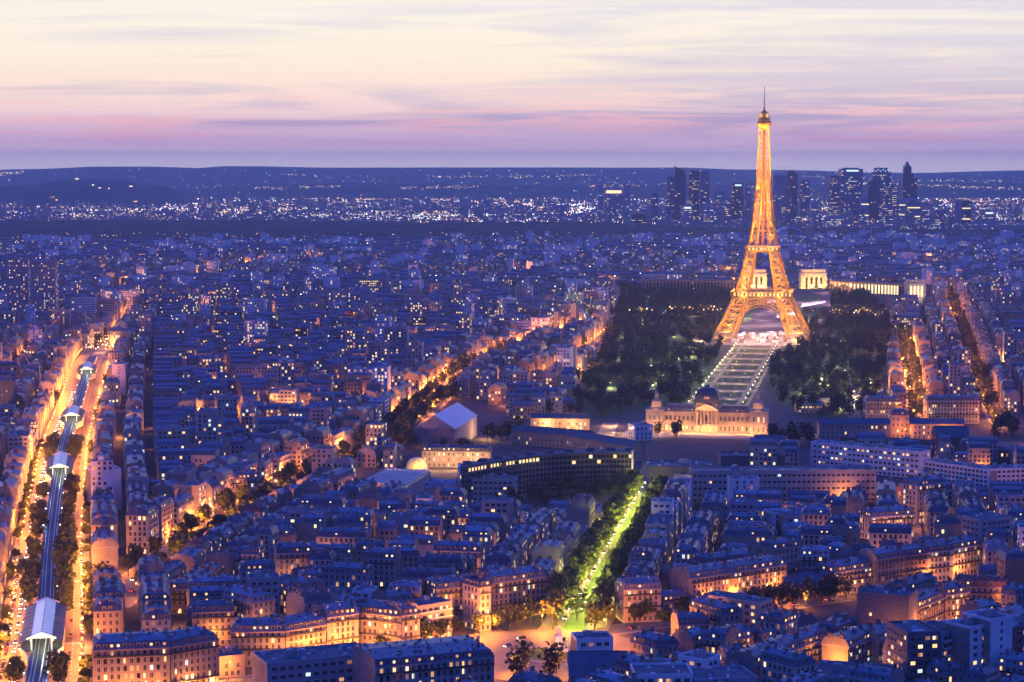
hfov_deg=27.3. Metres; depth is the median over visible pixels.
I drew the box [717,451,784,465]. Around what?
barracks range
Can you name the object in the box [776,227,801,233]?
domed hall
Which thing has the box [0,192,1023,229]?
suburb roofs
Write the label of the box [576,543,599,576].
leafy tree
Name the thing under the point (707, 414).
domed school
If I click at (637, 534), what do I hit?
leafy tree
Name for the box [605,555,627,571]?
leafy tree
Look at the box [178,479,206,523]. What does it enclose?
modern block
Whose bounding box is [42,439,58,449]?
leafy tree
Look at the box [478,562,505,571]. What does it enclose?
apartment building
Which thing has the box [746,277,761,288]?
tall windows
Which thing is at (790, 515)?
modern block
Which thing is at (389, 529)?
apartment building
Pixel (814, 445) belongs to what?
window
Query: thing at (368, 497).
apartment building
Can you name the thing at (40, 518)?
leafy tree
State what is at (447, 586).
apartment building
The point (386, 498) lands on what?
apartment building
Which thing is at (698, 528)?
apartment building
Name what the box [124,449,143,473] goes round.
modern block
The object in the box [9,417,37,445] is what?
apartment building
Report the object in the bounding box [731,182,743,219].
office tower
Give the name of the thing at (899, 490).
courtyard house
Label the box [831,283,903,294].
tall windows
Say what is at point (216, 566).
apartment building
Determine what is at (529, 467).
glass headquarters
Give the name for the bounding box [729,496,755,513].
modern block
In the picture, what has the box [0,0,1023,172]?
sky
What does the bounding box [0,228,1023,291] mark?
city roofs
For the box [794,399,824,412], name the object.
park pavilion
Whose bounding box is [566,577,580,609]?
leafy tree
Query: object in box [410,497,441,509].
apartment building
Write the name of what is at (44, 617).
metro station
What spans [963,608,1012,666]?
modern block
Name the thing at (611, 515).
leafy tree
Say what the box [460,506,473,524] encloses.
apartment building
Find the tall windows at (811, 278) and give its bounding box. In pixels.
[805,277,821,288]
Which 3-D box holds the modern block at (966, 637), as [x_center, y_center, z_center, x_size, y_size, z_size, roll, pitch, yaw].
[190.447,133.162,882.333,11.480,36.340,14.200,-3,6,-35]
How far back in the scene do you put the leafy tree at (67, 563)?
1114.22 m
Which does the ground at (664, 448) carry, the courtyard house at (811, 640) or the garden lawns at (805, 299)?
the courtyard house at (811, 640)
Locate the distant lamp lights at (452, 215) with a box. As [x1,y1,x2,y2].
[40,170,1013,335]
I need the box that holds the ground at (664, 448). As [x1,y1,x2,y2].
[0,202,1023,681]
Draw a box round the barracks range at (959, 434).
[931,426,969,451]
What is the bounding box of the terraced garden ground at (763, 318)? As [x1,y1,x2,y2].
[716,289,830,328]
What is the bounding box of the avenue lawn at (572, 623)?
[562,481,650,630]
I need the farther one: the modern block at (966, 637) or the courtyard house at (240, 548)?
the courtyard house at (240, 548)
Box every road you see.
[0,349,111,681]
[91,370,461,606]
[101,309,129,346]
[226,631,499,681]
[469,629,630,681]
[545,474,648,629]
[592,596,847,633]
[601,423,614,435]
[813,436,1023,445]
[852,370,858,417]
[904,332,922,417]
[912,524,917,541]
[950,295,1010,432]
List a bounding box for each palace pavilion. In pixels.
[641,274,665,283]
[741,269,766,288]
[799,269,826,288]
[904,279,925,299]
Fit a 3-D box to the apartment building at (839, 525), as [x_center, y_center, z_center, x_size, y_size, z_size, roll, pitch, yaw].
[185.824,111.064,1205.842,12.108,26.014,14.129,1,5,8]
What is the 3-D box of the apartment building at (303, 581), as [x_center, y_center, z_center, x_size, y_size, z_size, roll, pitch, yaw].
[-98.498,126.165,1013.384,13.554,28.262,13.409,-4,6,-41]
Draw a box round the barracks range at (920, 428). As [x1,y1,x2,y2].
[908,418,964,439]
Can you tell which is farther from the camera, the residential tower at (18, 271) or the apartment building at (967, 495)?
the residential tower at (18, 271)
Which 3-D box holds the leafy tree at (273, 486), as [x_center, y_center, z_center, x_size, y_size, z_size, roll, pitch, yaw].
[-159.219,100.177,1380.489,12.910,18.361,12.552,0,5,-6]
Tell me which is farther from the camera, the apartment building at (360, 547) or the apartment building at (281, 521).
the apartment building at (281, 521)
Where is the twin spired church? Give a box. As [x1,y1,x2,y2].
[385,272,399,287]
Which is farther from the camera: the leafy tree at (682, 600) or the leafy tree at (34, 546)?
the leafy tree at (34, 546)
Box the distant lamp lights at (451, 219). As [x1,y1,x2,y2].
[14,197,1006,348]
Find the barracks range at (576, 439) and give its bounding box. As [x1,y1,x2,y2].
[565,429,645,460]
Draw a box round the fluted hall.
[367,468,430,496]
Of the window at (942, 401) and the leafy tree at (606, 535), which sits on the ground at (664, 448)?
the leafy tree at (606, 535)
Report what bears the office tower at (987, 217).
on the ground at (664, 448)
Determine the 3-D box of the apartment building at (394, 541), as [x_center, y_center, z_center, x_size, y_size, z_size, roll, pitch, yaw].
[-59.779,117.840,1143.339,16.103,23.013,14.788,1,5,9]
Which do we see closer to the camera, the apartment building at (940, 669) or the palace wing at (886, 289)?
the apartment building at (940, 669)
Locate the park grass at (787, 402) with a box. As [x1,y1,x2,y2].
[768,295,888,421]
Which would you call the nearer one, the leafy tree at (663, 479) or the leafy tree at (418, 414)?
the leafy tree at (663, 479)
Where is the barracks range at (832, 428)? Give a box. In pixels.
[817,418,890,439]
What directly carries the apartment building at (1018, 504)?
on the ground at (664, 448)
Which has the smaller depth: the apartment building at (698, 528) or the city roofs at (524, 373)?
the apartment building at (698, 528)
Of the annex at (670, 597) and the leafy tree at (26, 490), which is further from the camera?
the leafy tree at (26, 490)
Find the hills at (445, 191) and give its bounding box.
[180,182,1023,201]
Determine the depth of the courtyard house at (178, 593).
1052.69 m
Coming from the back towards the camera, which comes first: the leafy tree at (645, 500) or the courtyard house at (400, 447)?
the courtyard house at (400, 447)
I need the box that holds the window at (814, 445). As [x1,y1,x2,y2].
[814,445,925,475]
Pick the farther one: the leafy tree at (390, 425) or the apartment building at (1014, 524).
the leafy tree at (390, 425)
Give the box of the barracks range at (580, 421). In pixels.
[530,413,589,429]
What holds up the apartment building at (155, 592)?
on the ground at (664, 448)
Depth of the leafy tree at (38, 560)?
1133.47 m
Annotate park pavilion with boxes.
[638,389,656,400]
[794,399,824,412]
[805,395,829,406]
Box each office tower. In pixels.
[555,205,564,221]
[597,185,603,214]
[604,188,622,217]
[623,185,629,212]
[631,213,645,222]
[650,193,657,219]
[666,176,673,219]
[674,166,685,219]
[680,204,692,225]
[688,170,698,219]
[699,170,709,218]
[703,203,713,222]
[713,191,725,221]
[723,198,731,221]
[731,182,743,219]
[744,182,756,216]
[771,175,786,219]
[780,203,790,226]
[786,170,797,218]
[799,180,809,217]
[810,201,821,226]
[823,216,844,227]
[828,175,838,215]
[838,165,862,216]
[853,208,863,225]
[860,196,868,223]
[867,181,878,221]
[871,168,890,218]
[881,205,894,225]
[890,184,897,214]
[897,198,919,218]
[901,162,917,198]
[905,201,920,220]
[921,203,932,224]
[933,210,943,228]
[954,199,961,219]
[961,200,970,225]
[980,207,995,225]
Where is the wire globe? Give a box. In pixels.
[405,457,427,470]
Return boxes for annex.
[219,646,244,678]
[661,584,689,617]
[783,569,832,601]
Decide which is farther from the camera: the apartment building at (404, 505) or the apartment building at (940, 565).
the apartment building at (404, 505)
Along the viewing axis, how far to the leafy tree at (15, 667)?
896.83 m
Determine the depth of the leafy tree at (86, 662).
927.83 m
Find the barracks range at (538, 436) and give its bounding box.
[511,425,594,447]
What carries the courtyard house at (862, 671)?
on the ground at (664, 448)
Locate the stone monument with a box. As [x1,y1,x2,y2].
[555,627,567,651]
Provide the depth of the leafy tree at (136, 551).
1159.86 m
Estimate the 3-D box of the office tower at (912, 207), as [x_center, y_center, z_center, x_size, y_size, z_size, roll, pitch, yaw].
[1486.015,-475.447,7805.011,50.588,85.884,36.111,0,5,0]
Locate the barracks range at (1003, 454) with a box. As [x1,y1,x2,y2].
[997,445,1010,464]
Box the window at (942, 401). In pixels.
[923,401,976,417]
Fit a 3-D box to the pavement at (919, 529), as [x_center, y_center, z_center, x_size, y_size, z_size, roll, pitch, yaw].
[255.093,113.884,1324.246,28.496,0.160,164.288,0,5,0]
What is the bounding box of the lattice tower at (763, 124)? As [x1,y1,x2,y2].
[710,86,813,342]
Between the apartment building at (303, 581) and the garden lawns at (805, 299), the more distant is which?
the garden lawns at (805, 299)
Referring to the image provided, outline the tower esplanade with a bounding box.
[688,332,833,345]
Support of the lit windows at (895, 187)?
in the office tower at (894, 195)
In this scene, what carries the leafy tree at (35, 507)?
on the ground at (664, 448)
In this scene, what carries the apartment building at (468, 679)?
on the ground at (664, 448)
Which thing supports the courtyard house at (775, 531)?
on the ground at (664, 448)
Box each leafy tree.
[0,603,11,621]
[0,623,9,632]
[0,632,9,643]
[2,655,25,681]
[3,586,13,597]
[6,560,16,569]
[6,567,15,578]
[11,548,19,556]
[12,527,22,540]
[16,521,24,527]
[16,558,37,599]
[17,512,25,522]
[17,576,40,605]
[18,499,28,509]
[23,481,33,489]
[23,486,31,494]
[23,495,29,503]
[24,557,42,563]
[25,535,44,555]
[27,471,35,480]
[27,554,39,559]
[28,503,46,516]
[28,510,49,525]
[29,462,36,468]
[30,523,45,537]
[34,499,46,508]
[35,445,42,451]
[35,481,50,498]
[35,561,41,580]
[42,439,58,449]
[42,447,56,461]
[42,649,70,681]
[46,435,59,444]
[50,432,60,440]
[51,538,78,564]
[51,578,72,593]
[52,528,77,556]
[53,554,75,576]
[53,568,76,588]
[53,586,74,610]
[56,526,74,537]
[57,511,75,522]
[58,519,77,531]
[61,492,76,509]
[62,479,80,491]
[62,503,76,513]
[64,441,81,463]
[64,473,80,483]
[66,489,76,497]
[67,433,84,453]
[78,656,92,668]
[78,676,88,681]
[79,668,92,676]
[80,523,90,537]
[81,538,89,543]
[81,560,91,572]
[81,573,91,579]
[81,592,91,600]
[81,603,92,613]
[81,654,92,661]
[82,490,86,500]
[82,506,89,511]
[82,510,89,515]
[82,515,90,522]
[82,544,90,555]
[82,598,91,604]
[82,614,92,621]
[83,501,90,506]
[83,618,93,635]
[87,439,92,446]
[121,553,134,576]
[127,544,144,571]
[148,536,162,552]
[152,551,166,562]
[167,530,188,557]
[175,521,188,534]
[182,530,197,539]
[183,512,199,530]
[197,503,211,527]
[197,529,204,534]
[206,521,216,528]
[210,518,222,522]
[212,514,228,521]
[215,487,231,513]
[223,502,237,515]
[230,492,236,503]
[235,484,248,497]
[236,491,257,505]
[255,482,272,496]
[260,480,277,491]
[273,468,287,480]
[279,476,290,485]
[284,460,296,477]
[296,471,308,479]
[301,459,310,466]
[302,462,311,473]
[337,447,351,456]
[338,440,349,448]
[351,447,358,460]
[353,431,364,442]
[353,443,363,448]
[359,427,365,443]
[373,634,388,642]
[383,415,393,422]
[386,411,397,420]
[387,422,399,433]
[392,405,402,415]
[396,413,410,424]
[398,398,409,410]
[398,401,406,413]
[404,408,414,424]
[407,397,414,408]
[412,392,420,400]
[412,397,418,406]
[414,402,426,419]
[414,411,421,423]
[416,390,423,401]
[416,409,425,421]
[420,618,436,636]
[421,385,430,393]
[425,380,433,395]
[425,393,437,413]
[425,400,432,412]
[433,385,449,402]
[433,395,441,408]
[433,618,448,636]
[434,386,444,405]
[441,385,450,400]
[448,376,456,383]
[451,616,464,635]
[472,613,485,633]
[490,608,504,630]
[539,590,564,629]
[542,588,569,625]
[544,584,571,620]
[548,570,571,613]
[551,580,569,616]
[560,564,582,581]
[566,570,581,584]
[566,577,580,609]
[567,555,590,574]
[568,545,593,583]
[573,558,589,586]
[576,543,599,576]
[579,535,601,568]
[583,526,603,536]
[584,601,605,626]
[584,601,605,629]
[587,526,609,548]
[587,539,600,572]
[589,591,607,622]
[591,518,609,528]
[591,584,611,604]
[592,532,604,565]
[594,524,611,550]
[595,576,614,591]
[600,562,620,578]
[601,501,623,520]
[601,511,615,529]
[605,517,617,533]
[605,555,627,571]
[605,603,616,626]
[607,493,627,501]
[608,547,628,563]
[610,496,627,525]
[611,490,626,497]
[612,499,623,513]
[615,477,636,496]
[616,481,634,502]
[616,541,631,549]
[617,474,637,490]
[618,537,637,546]
[619,547,631,554]
[620,528,642,542]
[623,534,636,541]
[624,492,631,509]
[627,469,643,496]
[628,524,643,534]
[628,604,642,623]
[630,515,645,531]
[632,522,644,529]
[633,513,647,532]
[634,481,639,494]
[634,505,650,515]
[638,598,654,616]
[639,496,651,505]
[645,488,659,497]
[648,475,668,485]
[649,480,664,490]
[649,485,661,494]
[655,609,670,626]
[671,604,684,612]
[676,596,688,609]
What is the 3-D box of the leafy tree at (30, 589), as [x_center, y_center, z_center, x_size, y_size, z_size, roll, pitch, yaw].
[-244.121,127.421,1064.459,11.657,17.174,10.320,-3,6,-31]
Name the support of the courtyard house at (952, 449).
on the ground at (664, 448)
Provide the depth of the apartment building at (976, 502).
1255.39 m
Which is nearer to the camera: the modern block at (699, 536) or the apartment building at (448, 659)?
the apartment building at (448, 659)
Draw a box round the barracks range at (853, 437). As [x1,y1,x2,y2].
[840,433,938,458]
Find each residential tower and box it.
[7,257,29,310]
[30,260,58,311]
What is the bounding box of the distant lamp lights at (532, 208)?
[0,170,1017,611]
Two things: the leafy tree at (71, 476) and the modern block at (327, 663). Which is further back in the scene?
the leafy tree at (71, 476)
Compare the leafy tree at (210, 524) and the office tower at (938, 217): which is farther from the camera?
the office tower at (938, 217)
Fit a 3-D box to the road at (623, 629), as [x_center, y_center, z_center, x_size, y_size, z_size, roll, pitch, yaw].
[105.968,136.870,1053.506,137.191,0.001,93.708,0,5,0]
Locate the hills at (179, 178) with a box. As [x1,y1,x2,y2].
[0,166,1023,189]
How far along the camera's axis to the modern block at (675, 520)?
1256.37 m
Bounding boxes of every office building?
[397,307,409,312]
[412,315,427,325]
[428,316,451,324]
[472,473,517,502]
[488,315,515,326]
[516,319,529,329]
[528,295,555,299]
[531,316,549,329]
[689,464,876,502]
[810,439,930,477]
[922,457,1002,491]
[982,463,1023,480]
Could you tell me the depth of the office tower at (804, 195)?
8132.83 m
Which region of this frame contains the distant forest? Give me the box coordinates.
[0,219,1023,241]
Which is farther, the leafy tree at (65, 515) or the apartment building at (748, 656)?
the leafy tree at (65, 515)
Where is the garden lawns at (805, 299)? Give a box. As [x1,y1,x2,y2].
[731,294,821,324]
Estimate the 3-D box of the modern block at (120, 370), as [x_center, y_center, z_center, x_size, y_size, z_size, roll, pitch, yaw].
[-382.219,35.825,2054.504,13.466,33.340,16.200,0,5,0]
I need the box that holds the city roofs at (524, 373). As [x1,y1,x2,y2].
[0,269,1023,522]
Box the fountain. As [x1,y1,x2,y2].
[800,301,824,306]
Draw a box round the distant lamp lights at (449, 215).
[2,167,1004,384]
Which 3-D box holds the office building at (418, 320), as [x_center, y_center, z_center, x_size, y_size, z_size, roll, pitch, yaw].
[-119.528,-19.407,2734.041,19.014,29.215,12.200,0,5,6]
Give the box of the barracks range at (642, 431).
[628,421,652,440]
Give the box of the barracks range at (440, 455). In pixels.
[421,443,491,467]
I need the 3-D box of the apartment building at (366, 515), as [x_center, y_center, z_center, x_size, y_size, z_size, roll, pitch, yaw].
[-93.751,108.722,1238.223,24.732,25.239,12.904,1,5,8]
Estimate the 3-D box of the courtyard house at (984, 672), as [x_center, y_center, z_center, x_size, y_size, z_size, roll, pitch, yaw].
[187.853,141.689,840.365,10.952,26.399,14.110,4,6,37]
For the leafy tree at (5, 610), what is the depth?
1034.56 m
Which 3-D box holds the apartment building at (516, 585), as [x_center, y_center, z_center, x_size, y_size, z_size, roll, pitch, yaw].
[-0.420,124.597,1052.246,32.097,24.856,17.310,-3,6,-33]
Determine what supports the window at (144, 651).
in the apartment building at (143, 655)
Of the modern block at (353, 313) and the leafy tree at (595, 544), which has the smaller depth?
the leafy tree at (595, 544)
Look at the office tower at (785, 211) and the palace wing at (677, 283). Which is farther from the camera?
the office tower at (785, 211)
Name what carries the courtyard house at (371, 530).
on the ground at (664, 448)
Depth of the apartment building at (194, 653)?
890.26 m
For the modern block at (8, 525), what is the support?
on the ground at (664, 448)
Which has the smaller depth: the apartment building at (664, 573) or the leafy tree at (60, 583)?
the leafy tree at (60, 583)
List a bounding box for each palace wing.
[642,279,740,293]
[829,280,930,297]
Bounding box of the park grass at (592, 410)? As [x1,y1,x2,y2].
[575,293,726,418]
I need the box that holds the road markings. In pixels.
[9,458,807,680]
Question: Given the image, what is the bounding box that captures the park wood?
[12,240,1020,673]
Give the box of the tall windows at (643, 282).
[643,282,735,290]
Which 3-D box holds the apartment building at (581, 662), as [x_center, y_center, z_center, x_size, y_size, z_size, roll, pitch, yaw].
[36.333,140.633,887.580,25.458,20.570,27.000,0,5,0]
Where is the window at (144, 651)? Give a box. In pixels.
[97,650,166,681]
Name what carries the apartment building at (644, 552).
on the ground at (664, 448)
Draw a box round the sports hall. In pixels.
[414,402,477,449]
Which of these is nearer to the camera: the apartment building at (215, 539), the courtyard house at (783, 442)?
the apartment building at (215, 539)
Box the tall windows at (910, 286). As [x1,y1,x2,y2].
[910,286,922,296]
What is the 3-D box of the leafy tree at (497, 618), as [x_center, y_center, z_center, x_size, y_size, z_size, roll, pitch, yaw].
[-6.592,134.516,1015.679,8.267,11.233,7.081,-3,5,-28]
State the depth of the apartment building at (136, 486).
1320.13 m
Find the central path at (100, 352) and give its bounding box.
[22,348,108,681]
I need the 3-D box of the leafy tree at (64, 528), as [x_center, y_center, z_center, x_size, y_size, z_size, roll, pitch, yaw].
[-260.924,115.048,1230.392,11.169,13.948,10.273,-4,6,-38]
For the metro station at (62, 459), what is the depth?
1495.64 m
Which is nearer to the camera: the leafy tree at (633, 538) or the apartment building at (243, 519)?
the leafy tree at (633, 538)
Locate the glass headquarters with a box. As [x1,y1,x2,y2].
[458,447,633,503]
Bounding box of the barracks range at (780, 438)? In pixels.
[753,435,784,450]
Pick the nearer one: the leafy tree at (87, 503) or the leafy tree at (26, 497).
the leafy tree at (87, 503)
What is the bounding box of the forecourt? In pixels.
[620,428,779,439]
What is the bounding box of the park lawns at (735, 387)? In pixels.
[690,345,777,404]
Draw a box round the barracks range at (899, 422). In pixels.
[888,407,909,437]
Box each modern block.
[0,377,15,404]
[0,403,15,419]
[0,597,1,620]
[6,522,10,559]
[8,429,30,470]
[29,402,45,429]
[33,432,35,456]
[61,286,93,289]
[71,296,96,314]
[86,465,121,509]
[91,494,114,504]
[96,297,118,321]
[96,414,115,441]
[100,289,140,308]
[112,361,128,395]
[123,418,141,439]
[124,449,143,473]
[151,322,174,326]
[155,425,188,465]
[167,465,195,482]
[175,312,185,321]
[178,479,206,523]
[186,313,215,327]
[211,343,229,355]
[214,393,224,407]
[215,310,243,321]
[217,416,224,436]
[221,434,247,442]
[224,461,256,471]
[241,400,250,421]
[246,297,266,311]
[247,570,279,614]
[251,344,273,355]
[252,642,358,681]
[263,278,270,283]
[263,451,292,482]
[279,386,298,402]
[279,573,290,583]
[286,340,294,353]
[287,505,330,532]
[294,326,307,335]
[309,404,331,429]
[309,541,330,548]
[327,586,345,596]
[331,430,343,449]
[336,345,346,356]
[345,309,357,319]
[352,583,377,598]
[359,278,378,286]
[363,403,382,421]
[369,396,388,421]
[372,508,387,540]
[388,509,420,533]
[391,487,414,502]
[402,595,452,638]
[414,492,433,500]
[481,494,513,534]
[571,629,613,649]
[580,525,587,541]
[630,662,692,681]
[638,536,665,564]
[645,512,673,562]
[651,496,673,514]
[665,477,691,518]
[667,497,678,541]
[678,530,706,551]
[678,649,720,667]
[690,665,757,681]
[694,510,716,543]
[702,590,772,625]
[704,488,726,507]
[727,473,759,509]
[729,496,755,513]
[763,506,801,530]
[778,510,800,534]
[788,523,808,529]
[816,659,897,681]
[828,613,857,622]
[858,585,917,624]
[886,619,940,681]
[917,534,936,541]
[925,619,951,660]
[945,617,983,669]
[954,480,976,506]
[961,511,1011,562]
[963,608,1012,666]
[995,490,1023,512]
[997,505,1004,513]
[1012,614,1023,652]
[1013,450,1014,464]
[1017,523,1023,550]
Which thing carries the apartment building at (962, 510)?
on the ground at (664, 448)
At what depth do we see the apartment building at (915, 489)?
1321.84 m
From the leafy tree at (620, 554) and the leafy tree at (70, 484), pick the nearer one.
the leafy tree at (620, 554)
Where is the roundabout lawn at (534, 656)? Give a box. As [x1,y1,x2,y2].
[525,648,568,660]
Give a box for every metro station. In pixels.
[19,597,66,666]
[45,451,74,483]
[60,405,84,428]
[77,361,96,379]
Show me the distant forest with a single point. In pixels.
(122, 229)
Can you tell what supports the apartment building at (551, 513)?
on the ground at (664, 448)
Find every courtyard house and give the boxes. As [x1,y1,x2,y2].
[155,417,175,419]
[169,575,186,614]
[185,604,191,626]
[188,416,196,425]
[217,572,232,575]
[235,544,246,575]
[257,407,262,416]
[260,424,278,432]
[280,576,292,615]
[292,485,300,497]
[294,401,303,405]
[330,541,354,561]
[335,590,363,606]
[341,524,373,538]
[360,477,376,488]
[387,441,403,465]
[447,522,463,540]
[671,624,705,651]
[723,508,728,530]
[768,525,777,536]
[773,604,797,612]
[775,669,824,681]
[779,438,799,465]
[791,628,821,666]
[829,540,853,560]
[843,660,904,681]
[847,519,859,544]
[856,582,868,617]
[857,485,867,505]
[897,483,900,499]
[899,439,919,446]
[913,674,945,681]
[937,445,954,459]
[952,450,967,461]
[959,596,1001,617]
[960,436,966,451]
[963,661,1001,681]
[980,490,988,509]
[982,535,1008,563]
[984,526,1012,548]
[1001,671,1023,681]
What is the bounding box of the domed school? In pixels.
[645,384,768,433]
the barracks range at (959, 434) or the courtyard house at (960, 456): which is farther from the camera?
the barracks range at (959, 434)
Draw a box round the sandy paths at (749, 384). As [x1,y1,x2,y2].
[687,331,780,407]
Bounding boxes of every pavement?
[0,349,85,663]
[76,367,465,606]
[84,388,103,680]
[126,397,452,606]
[219,629,503,681]
[500,334,603,406]
[539,470,641,628]
[586,601,781,629]
[598,422,605,433]
[602,617,614,630]
[610,423,618,435]
[612,600,852,634]
[848,370,852,417]
[897,333,908,410]
[915,523,922,536]
[982,404,997,429]
[987,387,1016,432]
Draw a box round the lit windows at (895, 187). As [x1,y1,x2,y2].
[892,187,896,213]
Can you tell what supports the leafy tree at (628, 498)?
on the ground at (664, 448)
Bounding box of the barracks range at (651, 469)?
[642,459,716,479]
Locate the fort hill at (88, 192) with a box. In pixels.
[0,179,200,207]
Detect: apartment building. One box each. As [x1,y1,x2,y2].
[0,494,16,532]
[0,503,12,549]
[0,519,8,567]
[0,531,6,585]
[0,561,4,601]
[0,570,2,602]
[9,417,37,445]
[90,487,112,499]
[90,497,113,509]
[90,501,117,548]
[90,511,118,555]
[91,526,118,574]
[92,567,120,588]
[92,575,123,624]
[92,575,125,625]
[92,580,123,631]
[92,593,121,638]
[92,628,169,681]
[125,502,158,554]
[126,480,147,511]
[127,489,148,509]
[135,560,180,604]
[137,553,164,609]
[138,569,170,624]
[139,577,171,629]
[141,601,172,630]
[143,494,173,546]
[156,623,218,681]
[163,558,186,577]
[169,544,205,572]
[170,490,194,535]
[180,565,216,578]
[183,536,212,560]
[186,573,242,606]
[189,581,226,604]
[191,595,234,645]
[198,560,225,573]
[200,530,222,552]
[203,523,233,547]
[208,545,236,575]
[219,519,244,537]
[222,580,275,618]
[226,512,249,528]
[226,532,255,546]
[230,613,285,666]
[232,468,260,503]
[236,509,257,525]
[237,556,274,585]
[238,501,264,518]
[241,540,265,560]
[242,518,269,535]
[250,500,269,513]
[253,493,279,512]
[255,522,278,558]
[260,510,286,523]
[268,541,290,558]
[270,607,326,647]
[272,516,291,525]
[274,539,310,575]
[275,505,294,518]
[275,523,296,542]
[285,496,299,506]
[286,586,335,614]
[288,572,325,592]
[290,564,315,575]
[296,510,328,541]
[297,565,325,589]
[299,493,347,511]
[300,474,332,494]
[308,545,335,570]
[311,597,358,644]
[316,524,370,543]
[317,495,359,506]
[322,488,348,498]
[322,559,374,593]
[329,510,358,526]
[331,504,374,538]
[338,555,355,562]
[339,478,370,498]
[352,633,494,681]
[355,538,388,562]
[358,487,381,507]
[359,597,418,643]
[361,544,400,591]
[374,586,413,600]
[376,480,408,495]
[376,493,398,502]
[377,497,406,518]
[377,518,400,542]
[384,543,419,570]
[386,576,423,598]
[387,598,420,640]
[389,536,418,551]
[396,498,409,511]
[396,530,436,558]
[398,563,458,580]
[408,513,443,539]
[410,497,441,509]
[414,504,428,515]
[418,551,467,573]
[423,477,459,500]
[424,569,491,621]
[425,503,460,539]
[433,537,484,571]
[437,550,477,572]
[438,497,465,508]
[440,484,467,507]
[456,677,481,681]
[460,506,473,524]
[461,520,499,543]
[462,523,493,563]
[462,571,491,631]
[467,501,480,512]
[469,511,507,540]
[476,562,546,616]
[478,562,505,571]
[480,510,526,520]
[483,494,520,523]
[485,547,516,567]
[489,539,521,566]
[504,532,527,566]
[506,528,534,565]
[508,666,561,681]
[511,521,540,546]
[521,503,533,515]
[523,510,549,539]
[531,536,565,572]
[532,555,557,585]
[534,505,556,532]
[546,529,572,573]
[551,505,566,521]
[555,518,580,550]
[556,516,561,526]
[566,492,595,528]
[567,650,628,680]
[568,674,608,681]
[588,665,640,681]
[595,501,603,519]
[595,510,600,520]
[614,573,661,622]
[614,650,659,675]
[621,564,649,576]
[627,544,654,562]
[628,558,657,575]
[629,626,679,658]
[642,526,667,562]
[642,545,662,575]
[648,652,677,662]
[658,560,694,589]
[660,484,683,501]
[663,494,683,534]
[667,480,687,524]
[669,558,731,604]
[671,607,711,634]
[671,646,700,660]
[673,536,701,562]
[683,521,708,551]
[685,508,714,551]
[689,592,742,626]
[691,546,753,563]
[699,491,725,519]
[701,623,739,653]
[702,507,720,532]
[706,621,753,646]
[712,551,787,601]
[717,640,742,665]
[720,541,748,550]
[722,524,773,555]
[722,658,747,668]
[724,517,768,528]
[727,510,762,520]
[727,630,805,681]
[733,488,782,507]
[748,622,774,643]
[756,498,781,516]
[756,606,797,634]
[757,534,798,571]
[759,642,816,681]
[782,519,810,533]
[783,499,802,507]
[784,527,801,569]
[792,609,816,626]
[796,523,831,546]
[797,620,827,654]
[798,501,822,507]
[800,542,829,570]
[801,502,830,524]
[804,493,814,502]
[813,555,872,595]
[815,613,856,632]
[818,533,843,545]
[821,622,872,662]
[822,493,836,514]
[826,512,846,541]
[832,494,845,515]
[842,488,864,512]
[843,511,859,524]
[850,540,874,556]
[855,542,904,585]
[857,503,914,539]
[858,619,886,663]
[863,394,901,417]
[869,521,911,547]
[876,492,899,506]
[879,537,901,546]
[882,637,886,663]
[887,570,937,588]
[892,541,927,576]
[901,473,945,523]
[915,538,953,581]
[917,584,944,621]
[923,393,979,423]
[923,489,947,531]
[924,494,947,534]
[925,656,968,681]
[926,497,949,536]
[928,577,969,619]
[933,512,960,537]
[933,532,981,578]
[947,504,978,515]
[954,571,1007,602]
[957,484,977,506]
[960,493,987,510]
[962,496,986,512]
[977,561,996,575]
[994,545,1023,583]
[994,648,1023,677]
[996,602,1023,615]
[1000,579,1023,606]
[1001,504,1023,513]
[1004,501,1022,506]
[1004,505,1023,520]
[1012,517,1023,533]
[1012,529,1016,548]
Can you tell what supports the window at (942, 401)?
in the apartment building at (964, 407)
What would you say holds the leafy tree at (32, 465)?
on the pavement at (88, 641)
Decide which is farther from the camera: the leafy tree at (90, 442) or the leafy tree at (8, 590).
the leafy tree at (90, 442)
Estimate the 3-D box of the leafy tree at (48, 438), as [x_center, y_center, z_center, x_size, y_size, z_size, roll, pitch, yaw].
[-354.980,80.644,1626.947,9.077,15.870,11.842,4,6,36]
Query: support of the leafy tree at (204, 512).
on the ground at (664, 448)
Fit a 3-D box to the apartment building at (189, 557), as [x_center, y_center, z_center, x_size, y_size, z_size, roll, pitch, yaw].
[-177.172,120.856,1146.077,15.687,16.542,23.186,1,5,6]
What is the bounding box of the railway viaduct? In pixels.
[23,355,97,681]
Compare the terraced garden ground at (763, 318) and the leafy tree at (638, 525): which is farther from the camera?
the terraced garden ground at (763, 318)
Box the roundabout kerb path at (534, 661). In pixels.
[509,646,570,662]
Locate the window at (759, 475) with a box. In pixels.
[694,474,873,501]

